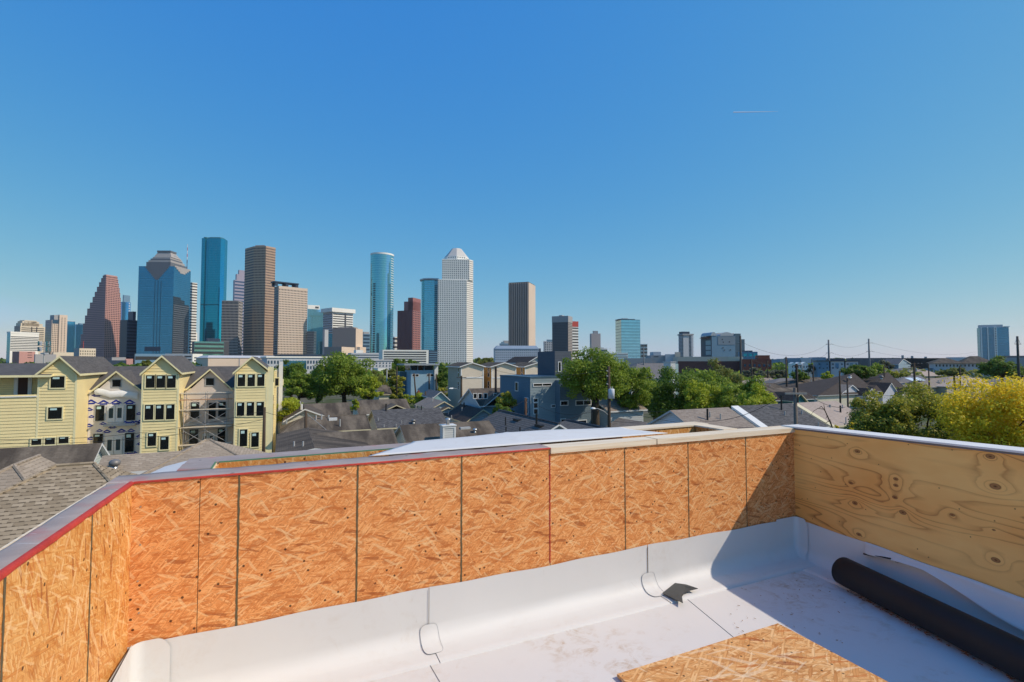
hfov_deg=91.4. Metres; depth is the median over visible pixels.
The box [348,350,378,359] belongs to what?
building
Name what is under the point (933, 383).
house
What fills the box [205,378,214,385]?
window
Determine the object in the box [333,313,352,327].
windows
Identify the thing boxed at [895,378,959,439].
tree
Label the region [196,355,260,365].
warehouse
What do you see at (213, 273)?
tower
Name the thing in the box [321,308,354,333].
tower
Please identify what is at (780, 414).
house
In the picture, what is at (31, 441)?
window
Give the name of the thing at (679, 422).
overhead cable
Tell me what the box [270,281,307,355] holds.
tower
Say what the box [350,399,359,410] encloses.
shrub
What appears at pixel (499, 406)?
shrub
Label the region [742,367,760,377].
tree
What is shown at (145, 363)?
treetop
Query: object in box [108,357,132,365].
building
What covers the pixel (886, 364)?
tree
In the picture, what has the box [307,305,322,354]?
tower
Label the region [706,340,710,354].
windows
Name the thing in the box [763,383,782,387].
house
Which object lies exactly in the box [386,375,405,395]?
tree
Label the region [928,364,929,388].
utility pole
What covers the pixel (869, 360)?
transmission pole
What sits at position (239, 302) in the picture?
windows
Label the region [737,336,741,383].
utility pole
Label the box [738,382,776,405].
shrub
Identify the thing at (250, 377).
window
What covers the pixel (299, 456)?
parapet
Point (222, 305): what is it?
windows
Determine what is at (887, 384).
house
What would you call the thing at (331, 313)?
windows
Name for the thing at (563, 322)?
windows
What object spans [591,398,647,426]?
house
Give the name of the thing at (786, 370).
utility pole
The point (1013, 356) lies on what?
building
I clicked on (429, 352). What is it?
windows
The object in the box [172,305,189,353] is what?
windows
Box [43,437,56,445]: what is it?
window
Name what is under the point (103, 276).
windows
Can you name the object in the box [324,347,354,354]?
building
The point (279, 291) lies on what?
windows
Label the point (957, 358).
building
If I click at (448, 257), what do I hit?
windows
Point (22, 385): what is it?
door
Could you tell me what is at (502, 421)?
house
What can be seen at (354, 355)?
windows
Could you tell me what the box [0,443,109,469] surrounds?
house
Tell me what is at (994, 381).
house
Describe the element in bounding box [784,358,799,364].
building
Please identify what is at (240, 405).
window
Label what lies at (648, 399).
tree
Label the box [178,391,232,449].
scaffolding
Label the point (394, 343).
tower
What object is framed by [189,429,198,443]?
window
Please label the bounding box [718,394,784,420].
overhead cable
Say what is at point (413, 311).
windows
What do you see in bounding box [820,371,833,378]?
tree
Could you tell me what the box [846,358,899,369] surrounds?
apartment block
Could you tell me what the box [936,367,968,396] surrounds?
tree
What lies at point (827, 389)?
house
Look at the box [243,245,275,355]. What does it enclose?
tower
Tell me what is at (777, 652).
osb board
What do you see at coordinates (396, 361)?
tree
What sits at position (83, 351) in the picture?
building
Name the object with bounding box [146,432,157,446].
window
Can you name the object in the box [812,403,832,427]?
bare sapling
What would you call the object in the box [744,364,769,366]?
windows
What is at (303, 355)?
building
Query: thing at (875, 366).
tree
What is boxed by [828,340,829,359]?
transmission pole
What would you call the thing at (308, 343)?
windows
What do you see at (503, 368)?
townhouse
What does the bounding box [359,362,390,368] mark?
windows
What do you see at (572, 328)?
windows
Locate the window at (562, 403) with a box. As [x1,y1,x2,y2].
[560,400,567,405]
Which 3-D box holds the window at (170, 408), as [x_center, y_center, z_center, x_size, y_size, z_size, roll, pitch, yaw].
[-34.199,7.089,50.037,0.916,1.698,0.080,1,-2,-24]
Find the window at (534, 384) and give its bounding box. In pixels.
[533,383,551,386]
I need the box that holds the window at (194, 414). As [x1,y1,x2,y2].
[190,402,199,418]
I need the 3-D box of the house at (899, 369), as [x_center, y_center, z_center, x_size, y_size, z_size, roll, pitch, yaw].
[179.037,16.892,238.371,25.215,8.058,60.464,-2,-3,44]
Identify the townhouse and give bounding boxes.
[0,356,112,447]
[87,366,147,454]
[140,355,194,452]
[183,366,239,448]
[233,356,279,452]
[446,362,485,408]
[480,362,517,387]
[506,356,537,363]
[512,362,537,374]
[788,362,795,377]
[796,362,801,372]
[801,362,807,375]
[813,360,829,376]
[829,360,844,376]
[844,360,858,373]
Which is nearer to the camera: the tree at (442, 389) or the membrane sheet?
the membrane sheet
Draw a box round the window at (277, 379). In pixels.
[274,377,279,386]
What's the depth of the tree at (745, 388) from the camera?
83.27 m
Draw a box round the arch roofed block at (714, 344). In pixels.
[701,332,734,356]
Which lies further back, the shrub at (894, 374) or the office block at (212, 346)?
the office block at (212, 346)
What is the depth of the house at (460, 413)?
69.39 m
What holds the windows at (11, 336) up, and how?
in the tower at (22, 341)
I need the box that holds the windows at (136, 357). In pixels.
[135,356,159,359]
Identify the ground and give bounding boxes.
[272,385,1023,452]
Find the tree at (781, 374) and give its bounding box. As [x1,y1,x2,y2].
[771,369,788,378]
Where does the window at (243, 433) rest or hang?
in the townhouse at (256, 386)
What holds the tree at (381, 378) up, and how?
on the ground
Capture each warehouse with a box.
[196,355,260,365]
[742,355,771,373]
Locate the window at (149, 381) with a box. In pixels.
[144,374,155,388]
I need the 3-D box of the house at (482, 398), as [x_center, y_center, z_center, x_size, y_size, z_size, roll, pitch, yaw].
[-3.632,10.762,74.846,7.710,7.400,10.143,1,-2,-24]
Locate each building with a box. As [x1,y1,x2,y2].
[12,351,34,362]
[34,354,55,362]
[52,352,73,357]
[74,341,95,356]
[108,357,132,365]
[134,354,164,364]
[274,354,349,357]
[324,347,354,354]
[332,327,365,352]
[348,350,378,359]
[397,364,439,398]
[609,353,627,362]
[624,358,651,366]
[646,352,679,362]
[673,357,742,373]
[738,351,757,358]
[771,359,779,364]
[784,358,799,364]
[800,358,810,363]
[808,357,825,362]
[826,358,844,360]
[946,357,965,360]
[1002,358,1023,367]
[1003,356,1023,357]
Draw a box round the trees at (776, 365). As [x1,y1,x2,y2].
[772,362,812,370]
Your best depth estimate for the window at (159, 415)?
49.67 m
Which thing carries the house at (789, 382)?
on the ground
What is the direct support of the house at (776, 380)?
on the ground
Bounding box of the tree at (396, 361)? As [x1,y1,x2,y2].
[393,358,417,371]
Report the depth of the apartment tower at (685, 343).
701.70 m
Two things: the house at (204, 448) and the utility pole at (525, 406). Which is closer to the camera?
the house at (204, 448)
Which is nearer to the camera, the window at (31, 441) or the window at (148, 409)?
the window at (31, 441)
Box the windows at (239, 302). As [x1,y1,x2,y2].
[238,302,241,355]
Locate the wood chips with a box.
[734,578,844,642]
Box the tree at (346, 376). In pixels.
[309,351,377,402]
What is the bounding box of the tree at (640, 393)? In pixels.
[615,367,657,408]
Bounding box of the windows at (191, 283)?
[189,283,196,353]
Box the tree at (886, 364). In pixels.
[878,360,894,368]
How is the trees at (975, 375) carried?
on the ground
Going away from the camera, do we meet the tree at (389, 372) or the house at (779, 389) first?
the house at (779, 389)
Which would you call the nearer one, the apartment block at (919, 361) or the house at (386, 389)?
the house at (386, 389)
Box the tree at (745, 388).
[735,375,774,403]
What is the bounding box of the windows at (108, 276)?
[104,276,120,356]
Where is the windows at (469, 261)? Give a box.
[467,261,472,360]
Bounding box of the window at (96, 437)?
[93,433,103,444]
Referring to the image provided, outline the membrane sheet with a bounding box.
[369,427,665,455]
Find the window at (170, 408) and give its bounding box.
[164,403,175,420]
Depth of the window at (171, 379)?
50.17 m
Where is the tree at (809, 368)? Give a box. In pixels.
[805,364,815,376]
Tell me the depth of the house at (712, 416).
46.04 m
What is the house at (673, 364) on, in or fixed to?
on the ground
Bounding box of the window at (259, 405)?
[255,401,264,416]
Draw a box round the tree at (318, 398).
[310,371,328,402]
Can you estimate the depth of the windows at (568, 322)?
807.49 m
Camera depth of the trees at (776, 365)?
383.89 m
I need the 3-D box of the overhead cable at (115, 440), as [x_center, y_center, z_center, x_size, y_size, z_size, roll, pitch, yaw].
[-32.320,7.702,42.228,20.539,1.380,0.034,1,-2,-20]
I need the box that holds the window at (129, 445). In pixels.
[124,432,134,452]
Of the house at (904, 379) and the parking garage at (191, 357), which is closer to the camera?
the house at (904, 379)
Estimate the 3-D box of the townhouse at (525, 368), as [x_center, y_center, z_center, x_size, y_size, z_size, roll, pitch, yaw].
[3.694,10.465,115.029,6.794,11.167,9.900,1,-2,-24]
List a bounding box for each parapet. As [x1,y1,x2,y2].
[0,481,133,681]
[106,426,794,646]
[152,422,736,472]
[781,424,1023,597]
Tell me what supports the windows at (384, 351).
in the parking garage at (425, 356)
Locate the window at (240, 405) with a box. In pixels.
[236,401,245,416]
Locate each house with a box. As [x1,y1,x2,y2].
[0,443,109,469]
[0,454,138,547]
[99,451,181,473]
[142,439,266,473]
[275,428,397,451]
[279,414,370,433]
[283,401,350,422]
[353,399,409,416]
[368,404,445,431]
[373,385,391,399]
[394,418,495,442]
[415,397,454,417]
[421,389,449,402]
[444,402,489,422]
[458,388,499,413]
[481,409,566,432]
[500,351,600,423]
[559,419,609,428]
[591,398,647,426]
[606,407,754,428]
[625,363,663,393]
[664,362,678,394]
[731,395,829,427]
[735,387,795,395]
[762,378,793,382]
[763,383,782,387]
[767,390,817,403]
[775,377,821,386]
[783,373,878,408]
[792,401,852,428]
[848,372,907,404]
[885,359,910,368]
[886,368,917,371]
[895,375,925,382]
[899,368,944,378]
[901,378,944,393]
[936,376,971,382]
[936,378,990,393]
[988,375,1023,390]
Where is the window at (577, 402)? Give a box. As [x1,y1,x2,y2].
[575,400,590,405]
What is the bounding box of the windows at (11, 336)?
[10,336,38,350]
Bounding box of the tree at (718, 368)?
[706,358,743,399]
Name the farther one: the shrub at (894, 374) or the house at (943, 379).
the house at (943, 379)
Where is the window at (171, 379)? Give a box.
[165,374,176,388]
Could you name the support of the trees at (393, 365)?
on the ground
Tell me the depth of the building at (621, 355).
419.63 m
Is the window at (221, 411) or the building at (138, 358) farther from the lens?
the building at (138, 358)
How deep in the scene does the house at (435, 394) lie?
100.08 m
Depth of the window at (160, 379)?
49.81 m
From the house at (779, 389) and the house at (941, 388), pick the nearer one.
the house at (779, 389)
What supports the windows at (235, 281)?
in the tower at (238, 288)
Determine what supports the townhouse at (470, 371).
on the ground
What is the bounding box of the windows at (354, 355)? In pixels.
[353,355,378,357]
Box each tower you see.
[6,331,38,362]
[14,320,44,353]
[37,341,50,362]
[45,315,74,353]
[74,323,82,347]
[79,275,120,359]
[121,295,130,319]
[136,250,190,353]
[189,282,196,353]
[199,237,227,341]
[221,300,242,355]
[233,270,244,355]
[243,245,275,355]
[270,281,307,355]
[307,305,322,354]
[307,331,315,353]
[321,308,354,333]
[363,332,369,352]
[369,252,393,352]
[393,337,396,349]
[397,298,420,349]
[420,278,438,349]
[438,248,472,363]
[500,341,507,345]
[508,282,534,345]
[543,340,551,351]
[552,315,572,360]
[572,321,577,359]
[590,331,600,360]
[615,318,639,357]
[677,332,693,356]
[733,334,744,356]
[977,325,1009,360]
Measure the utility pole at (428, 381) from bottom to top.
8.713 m
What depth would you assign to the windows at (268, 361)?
313.53 m
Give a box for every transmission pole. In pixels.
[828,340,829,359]
[866,339,873,366]
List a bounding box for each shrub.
[273,397,302,422]
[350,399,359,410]
[388,392,403,398]
[403,392,423,405]
[490,404,511,414]
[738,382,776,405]
[889,371,909,377]
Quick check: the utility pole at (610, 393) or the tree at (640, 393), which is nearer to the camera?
the utility pole at (610, 393)
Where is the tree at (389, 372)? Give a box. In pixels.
[383,368,395,380]
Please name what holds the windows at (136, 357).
in the building at (138, 358)
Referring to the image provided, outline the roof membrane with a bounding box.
[109,516,1023,681]
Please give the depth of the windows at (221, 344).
836.08 m
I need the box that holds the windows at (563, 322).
[552,322,567,349]
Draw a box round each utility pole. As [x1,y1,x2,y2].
[262,407,265,451]
[413,373,416,407]
[428,373,429,389]
[449,376,465,403]
[494,367,496,401]
[524,398,526,414]
[590,366,614,426]
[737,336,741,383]
[785,357,787,386]
[785,388,806,423]
[793,364,800,402]
[839,371,840,402]
[907,363,921,393]
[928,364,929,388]
[1015,336,1020,384]
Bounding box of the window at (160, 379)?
[155,374,166,388]
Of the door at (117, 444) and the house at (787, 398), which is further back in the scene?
the house at (787, 398)
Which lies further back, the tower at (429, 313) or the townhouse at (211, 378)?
the tower at (429, 313)
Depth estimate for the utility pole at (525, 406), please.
55.65 m
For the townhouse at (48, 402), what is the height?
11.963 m
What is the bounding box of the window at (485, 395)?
[483,393,487,398]
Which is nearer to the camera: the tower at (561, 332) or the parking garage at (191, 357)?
the parking garage at (191, 357)
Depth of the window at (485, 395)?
70.36 m
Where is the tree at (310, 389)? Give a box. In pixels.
[283,369,321,403]
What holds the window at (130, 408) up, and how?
in the townhouse at (114, 404)
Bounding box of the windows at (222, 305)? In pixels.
[221,305,237,354]
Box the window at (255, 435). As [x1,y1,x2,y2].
[250,431,259,447]
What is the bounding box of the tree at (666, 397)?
[646,366,705,417]
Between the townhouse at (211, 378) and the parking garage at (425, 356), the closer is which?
the townhouse at (211, 378)
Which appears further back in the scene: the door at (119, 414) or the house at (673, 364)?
the house at (673, 364)
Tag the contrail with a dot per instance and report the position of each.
(756, 111)
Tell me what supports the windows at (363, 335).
in the tower at (366, 339)
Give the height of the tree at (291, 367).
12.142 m
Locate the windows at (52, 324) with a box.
[51,324,57,353]
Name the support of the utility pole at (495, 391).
on the ground
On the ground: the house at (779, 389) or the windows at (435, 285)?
the house at (779, 389)
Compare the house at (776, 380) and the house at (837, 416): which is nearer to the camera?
the house at (837, 416)
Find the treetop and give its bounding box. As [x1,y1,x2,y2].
[141,360,150,365]
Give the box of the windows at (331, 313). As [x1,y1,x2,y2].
[323,313,332,332]
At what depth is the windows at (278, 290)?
940.14 m
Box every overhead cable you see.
[0,411,260,439]
[7,420,259,443]
[496,370,602,376]
[529,400,606,414]
[610,405,667,411]
[611,407,755,427]
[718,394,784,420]
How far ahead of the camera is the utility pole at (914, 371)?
117.66 m
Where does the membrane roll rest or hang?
on the roof membrane
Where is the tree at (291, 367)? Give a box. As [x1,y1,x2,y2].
[275,359,306,396]
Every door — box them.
[13,377,31,394]
[105,437,113,454]
[107,406,114,421]
[114,437,121,453]
[115,405,123,421]
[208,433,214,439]
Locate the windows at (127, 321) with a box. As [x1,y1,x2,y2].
[126,321,136,361]
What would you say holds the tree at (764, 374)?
on the ground
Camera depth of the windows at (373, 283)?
942.32 m
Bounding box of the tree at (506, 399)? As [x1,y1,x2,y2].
[492,391,517,411]
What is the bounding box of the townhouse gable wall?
[276,361,283,437]
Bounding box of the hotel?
[494,346,540,361]
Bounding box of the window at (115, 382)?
[111,379,121,386]
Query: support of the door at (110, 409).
in the townhouse at (114, 404)
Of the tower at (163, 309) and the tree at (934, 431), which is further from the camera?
the tower at (163, 309)
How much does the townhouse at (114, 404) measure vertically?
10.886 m
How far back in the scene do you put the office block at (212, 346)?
838.49 m
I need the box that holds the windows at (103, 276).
[80,276,105,356]
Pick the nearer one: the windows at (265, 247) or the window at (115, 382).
the window at (115, 382)
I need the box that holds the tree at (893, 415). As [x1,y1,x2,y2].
[844,388,922,436]
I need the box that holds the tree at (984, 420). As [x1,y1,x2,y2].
[930,372,1023,446]
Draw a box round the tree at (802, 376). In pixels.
[790,369,809,380]
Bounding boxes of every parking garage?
[165,354,202,362]
[379,350,437,363]
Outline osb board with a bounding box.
[617,623,887,681]
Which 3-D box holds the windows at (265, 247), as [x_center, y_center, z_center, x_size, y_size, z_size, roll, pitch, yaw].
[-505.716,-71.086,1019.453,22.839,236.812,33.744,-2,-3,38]
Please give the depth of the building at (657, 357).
329.15 m
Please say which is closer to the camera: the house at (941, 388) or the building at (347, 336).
the house at (941, 388)
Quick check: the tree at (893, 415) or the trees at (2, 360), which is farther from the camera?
the trees at (2, 360)
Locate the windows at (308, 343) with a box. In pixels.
[307,332,313,353]
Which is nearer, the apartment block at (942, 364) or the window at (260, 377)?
the window at (260, 377)
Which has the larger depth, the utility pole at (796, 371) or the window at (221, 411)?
the utility pole at (796, 371)
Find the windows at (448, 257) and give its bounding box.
[438,257,468,362]
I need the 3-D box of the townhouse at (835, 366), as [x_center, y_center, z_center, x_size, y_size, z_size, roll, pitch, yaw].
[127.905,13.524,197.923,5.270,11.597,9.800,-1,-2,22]
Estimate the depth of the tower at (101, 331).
1072.67 m
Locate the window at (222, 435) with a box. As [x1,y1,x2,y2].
[217,428,225,441]
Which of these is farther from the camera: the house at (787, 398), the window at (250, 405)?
the house at (787, 398)
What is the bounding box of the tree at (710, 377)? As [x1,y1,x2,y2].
[696,369,734,407]
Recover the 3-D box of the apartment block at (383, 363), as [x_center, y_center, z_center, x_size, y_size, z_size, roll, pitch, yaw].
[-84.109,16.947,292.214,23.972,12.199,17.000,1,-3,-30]
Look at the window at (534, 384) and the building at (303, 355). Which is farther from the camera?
the building at (303, 355)
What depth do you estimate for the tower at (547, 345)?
1102.44 m
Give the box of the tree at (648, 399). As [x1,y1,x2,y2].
[641,375,665,419]
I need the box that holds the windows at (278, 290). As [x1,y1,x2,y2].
[273,290,278,353]
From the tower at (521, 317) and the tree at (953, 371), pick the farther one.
the tower at (521, 317)
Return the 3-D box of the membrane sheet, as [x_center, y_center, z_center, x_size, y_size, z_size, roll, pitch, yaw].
[0.052,0.846,3.764,2.300,0.315,0.644,1,-2,-24]
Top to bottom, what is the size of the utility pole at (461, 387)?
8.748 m
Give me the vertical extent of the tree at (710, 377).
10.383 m
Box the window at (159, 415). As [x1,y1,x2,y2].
[154,403,164,420]
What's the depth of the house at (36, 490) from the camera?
15.00 m
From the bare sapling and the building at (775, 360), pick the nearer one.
the bare sapling
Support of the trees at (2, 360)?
on the ground
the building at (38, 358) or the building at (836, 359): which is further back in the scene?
the building at (836, 359)
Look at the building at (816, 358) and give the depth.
637.72 m
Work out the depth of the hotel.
602.85 m
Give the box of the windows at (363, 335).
[363,335,369,352]
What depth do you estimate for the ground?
141.22 m
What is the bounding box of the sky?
[0,0,1023,358]
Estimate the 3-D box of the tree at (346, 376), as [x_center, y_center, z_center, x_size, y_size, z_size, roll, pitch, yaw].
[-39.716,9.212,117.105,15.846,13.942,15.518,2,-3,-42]
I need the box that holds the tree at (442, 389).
[437,387,447,396]
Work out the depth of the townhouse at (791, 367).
216.92 m
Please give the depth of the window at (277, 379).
58.66 m
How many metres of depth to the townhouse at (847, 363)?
194.38 m
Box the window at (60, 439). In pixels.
[57,436,69,444]
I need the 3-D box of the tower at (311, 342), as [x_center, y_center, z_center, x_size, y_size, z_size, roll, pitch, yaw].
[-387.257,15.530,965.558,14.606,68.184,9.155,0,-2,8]
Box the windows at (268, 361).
[268,361,327,368]
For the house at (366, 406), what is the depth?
82.10 m
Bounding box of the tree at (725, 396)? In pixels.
[708,382,746,408]
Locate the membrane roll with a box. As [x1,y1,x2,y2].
[831,557,1023,681]
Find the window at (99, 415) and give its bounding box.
[94,405,104,421]
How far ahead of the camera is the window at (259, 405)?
53.33 m
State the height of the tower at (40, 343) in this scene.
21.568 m
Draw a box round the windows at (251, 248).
[243,248,253,355]
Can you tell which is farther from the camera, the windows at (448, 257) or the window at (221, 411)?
the windows at (448, 257)
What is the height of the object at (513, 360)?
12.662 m
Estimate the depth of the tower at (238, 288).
1367.50 m
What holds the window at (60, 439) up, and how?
in the townhouse at (48, 402)
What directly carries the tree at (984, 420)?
on the ground
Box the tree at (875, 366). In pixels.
[869,362,890,373]
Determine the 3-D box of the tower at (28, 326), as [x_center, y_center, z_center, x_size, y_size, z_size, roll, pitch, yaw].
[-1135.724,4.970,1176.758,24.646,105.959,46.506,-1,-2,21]
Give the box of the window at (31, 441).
[30,438,42,445]
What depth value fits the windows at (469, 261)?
914.89 m
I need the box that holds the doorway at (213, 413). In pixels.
[209,403,215,418]
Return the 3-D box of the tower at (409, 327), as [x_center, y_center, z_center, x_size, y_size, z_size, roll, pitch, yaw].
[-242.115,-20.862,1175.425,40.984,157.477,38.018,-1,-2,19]
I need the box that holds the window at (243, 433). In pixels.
[238,428,248,446]
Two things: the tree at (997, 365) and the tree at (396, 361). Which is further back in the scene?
the tree at (396, 361)
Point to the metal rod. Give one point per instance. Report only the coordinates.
(878, 556)
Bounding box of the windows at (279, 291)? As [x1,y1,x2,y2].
[278,291,306,353]
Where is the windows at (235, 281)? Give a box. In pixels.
[234,281,243,353]
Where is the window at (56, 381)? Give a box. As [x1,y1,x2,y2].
[49,375,65,388]
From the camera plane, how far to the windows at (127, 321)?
1018.15 m
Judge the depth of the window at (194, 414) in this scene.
53.66 m
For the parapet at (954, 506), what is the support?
on the roof membrane
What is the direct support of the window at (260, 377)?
in the townhouse at (256, 386)
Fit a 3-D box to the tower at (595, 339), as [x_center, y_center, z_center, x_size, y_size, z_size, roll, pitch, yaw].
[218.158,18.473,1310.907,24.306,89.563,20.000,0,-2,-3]
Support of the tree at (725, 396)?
on the ground
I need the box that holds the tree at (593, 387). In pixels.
[555,346,638,424]
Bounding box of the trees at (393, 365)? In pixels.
[1,361,623,372]
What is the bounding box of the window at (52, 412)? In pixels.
[46,406,63,419]
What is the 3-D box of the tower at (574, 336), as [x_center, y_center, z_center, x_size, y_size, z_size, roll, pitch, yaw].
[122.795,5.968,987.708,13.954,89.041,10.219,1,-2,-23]
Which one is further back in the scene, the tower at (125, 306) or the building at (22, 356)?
the tower at (125, 306)
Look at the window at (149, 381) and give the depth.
49.43 m
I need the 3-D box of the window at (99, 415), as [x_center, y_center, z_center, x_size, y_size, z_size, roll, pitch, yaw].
[-41.451,7.247,50.283,0.826,1.655,0.070,1,-2,-24]
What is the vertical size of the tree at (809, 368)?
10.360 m
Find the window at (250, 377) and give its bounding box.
[246,373,255,386]
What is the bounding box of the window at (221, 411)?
[218,401,226,416]
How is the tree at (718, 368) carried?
on the ground
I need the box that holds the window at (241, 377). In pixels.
[236,373,245,386]
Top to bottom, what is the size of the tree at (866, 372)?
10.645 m
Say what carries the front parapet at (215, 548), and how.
on the roof membrane
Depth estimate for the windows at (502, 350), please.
602.86 m
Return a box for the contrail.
[733,111,777,112]
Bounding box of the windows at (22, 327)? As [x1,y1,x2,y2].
[21,327,43,349]
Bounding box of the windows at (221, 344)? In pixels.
[194,343,223,353]
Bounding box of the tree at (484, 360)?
[476,357,494,363]
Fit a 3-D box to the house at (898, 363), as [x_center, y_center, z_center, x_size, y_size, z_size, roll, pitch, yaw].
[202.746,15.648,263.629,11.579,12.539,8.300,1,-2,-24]
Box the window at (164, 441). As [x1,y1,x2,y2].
[159,435,169,450]
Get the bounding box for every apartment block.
[260,356,331,376]
[355,360,392,376]
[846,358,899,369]
[900,355,938,369]
[927,358,962,370]
[959,356,989,379]
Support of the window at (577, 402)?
in the modern house at (547, 393)
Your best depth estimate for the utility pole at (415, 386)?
111.66 m
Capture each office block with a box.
[119,311,136,363]
[192,338,228,355]
[322,330,331,354]
[640,344,646,357]
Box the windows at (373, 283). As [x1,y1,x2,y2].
[372,283,375,351]
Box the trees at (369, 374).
[273,367,790,387]
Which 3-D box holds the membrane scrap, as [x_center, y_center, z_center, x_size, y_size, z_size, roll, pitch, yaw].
[1.175,1.755,3.507,0.176,0.023,0.284,-2,-3,43]
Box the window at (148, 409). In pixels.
[143,404,154,420]
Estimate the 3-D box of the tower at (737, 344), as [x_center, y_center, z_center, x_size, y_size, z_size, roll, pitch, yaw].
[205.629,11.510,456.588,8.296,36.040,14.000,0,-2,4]
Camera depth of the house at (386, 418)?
63.93 m
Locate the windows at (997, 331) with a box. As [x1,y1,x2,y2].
[997,331,1009,350]
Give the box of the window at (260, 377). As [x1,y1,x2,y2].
[256,373,265,386]
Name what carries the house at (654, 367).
on the ground
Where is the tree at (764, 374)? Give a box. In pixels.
[756,370,775,377]
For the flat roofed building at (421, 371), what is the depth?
150.41 m
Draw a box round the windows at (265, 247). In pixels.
[252,247,274,355]
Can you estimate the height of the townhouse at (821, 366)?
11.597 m
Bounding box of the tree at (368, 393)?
[354,375,383,399]
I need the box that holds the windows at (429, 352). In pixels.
[429,352,436,363]
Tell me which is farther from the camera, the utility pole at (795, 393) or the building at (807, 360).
the building at (807, 360)
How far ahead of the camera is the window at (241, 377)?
52.73 m
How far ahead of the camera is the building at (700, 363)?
286.40 m
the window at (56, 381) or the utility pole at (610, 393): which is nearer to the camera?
the window at (56, 381)
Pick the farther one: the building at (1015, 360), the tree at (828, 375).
the building at (1015, 360)
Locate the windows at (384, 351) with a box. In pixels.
[384,351,425,363]
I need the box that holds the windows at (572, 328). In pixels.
[572,328,577,359]
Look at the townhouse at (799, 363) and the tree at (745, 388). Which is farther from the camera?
the townhouse at (799, 363)
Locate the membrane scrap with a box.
[663,583,697,602]
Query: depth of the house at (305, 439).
41.25 m
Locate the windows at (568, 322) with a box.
[568,322,571,357]
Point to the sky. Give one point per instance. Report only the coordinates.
(596, 155)
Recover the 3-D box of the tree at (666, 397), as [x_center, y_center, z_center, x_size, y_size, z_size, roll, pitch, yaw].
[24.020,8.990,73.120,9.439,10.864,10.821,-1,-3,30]
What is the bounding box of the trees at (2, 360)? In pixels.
[0,357,852,362]
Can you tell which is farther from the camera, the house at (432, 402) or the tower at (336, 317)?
the tower at (336, 317)
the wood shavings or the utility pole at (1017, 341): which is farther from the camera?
the utility pole at (1017, 341)
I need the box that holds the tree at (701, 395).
[682,378,721,408]
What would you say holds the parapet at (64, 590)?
on the roof membrane
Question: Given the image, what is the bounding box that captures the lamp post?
[846,377,851,407]
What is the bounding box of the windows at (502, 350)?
[502,350,534,359]
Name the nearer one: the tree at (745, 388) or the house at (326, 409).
the house at (326, 409)
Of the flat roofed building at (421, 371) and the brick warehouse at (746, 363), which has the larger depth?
the brick warehouse at (746, 363)
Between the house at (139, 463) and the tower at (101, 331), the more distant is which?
the tower at (101, 331)
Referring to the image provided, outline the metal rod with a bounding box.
[863,553,890,559]
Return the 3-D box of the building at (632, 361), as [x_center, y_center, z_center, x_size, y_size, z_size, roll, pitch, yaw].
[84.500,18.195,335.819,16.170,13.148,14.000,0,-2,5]
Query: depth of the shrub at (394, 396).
114.25 m
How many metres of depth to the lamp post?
61.72 m
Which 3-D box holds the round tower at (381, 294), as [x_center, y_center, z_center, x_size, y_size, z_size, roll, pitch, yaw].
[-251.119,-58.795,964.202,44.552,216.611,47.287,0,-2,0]
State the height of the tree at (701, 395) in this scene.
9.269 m
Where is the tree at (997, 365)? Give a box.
[976,355,1023,381]
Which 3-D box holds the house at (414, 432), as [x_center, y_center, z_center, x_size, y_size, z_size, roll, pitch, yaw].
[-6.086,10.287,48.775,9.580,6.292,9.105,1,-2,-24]
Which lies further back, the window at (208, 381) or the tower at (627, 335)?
the tower at (627, 335)
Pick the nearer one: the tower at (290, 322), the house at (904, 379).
the house at (904, 379)
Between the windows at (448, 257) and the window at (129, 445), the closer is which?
the window at (129, 445)
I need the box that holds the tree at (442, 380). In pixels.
[435,366,447,393]
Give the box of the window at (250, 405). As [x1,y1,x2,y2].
[245,401,254,416]
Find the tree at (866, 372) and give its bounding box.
[840,364,877,378]
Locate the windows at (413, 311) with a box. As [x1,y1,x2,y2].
[413,311,420,349]
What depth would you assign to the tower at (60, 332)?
1245.72 m
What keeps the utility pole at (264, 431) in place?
on the street
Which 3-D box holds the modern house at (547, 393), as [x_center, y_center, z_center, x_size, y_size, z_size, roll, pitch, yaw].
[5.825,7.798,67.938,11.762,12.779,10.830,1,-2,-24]
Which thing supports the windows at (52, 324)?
in the tower at (60, 332)
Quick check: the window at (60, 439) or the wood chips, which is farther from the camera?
the window at (60, 439)
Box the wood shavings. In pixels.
[847,589,1015,681]
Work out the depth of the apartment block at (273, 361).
309.62 m
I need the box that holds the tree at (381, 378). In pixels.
[371,369,387,384]
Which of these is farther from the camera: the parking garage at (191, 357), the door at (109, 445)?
the parking garage at (191, 357)
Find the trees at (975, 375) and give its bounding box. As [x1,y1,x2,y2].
[784,367,1005,378]
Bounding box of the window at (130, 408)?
[125,404,135,420]
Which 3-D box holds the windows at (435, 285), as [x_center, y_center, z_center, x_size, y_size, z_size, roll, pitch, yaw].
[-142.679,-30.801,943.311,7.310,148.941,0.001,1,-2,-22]
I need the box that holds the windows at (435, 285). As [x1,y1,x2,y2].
[434,285,437,349]
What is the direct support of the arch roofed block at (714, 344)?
on the ground

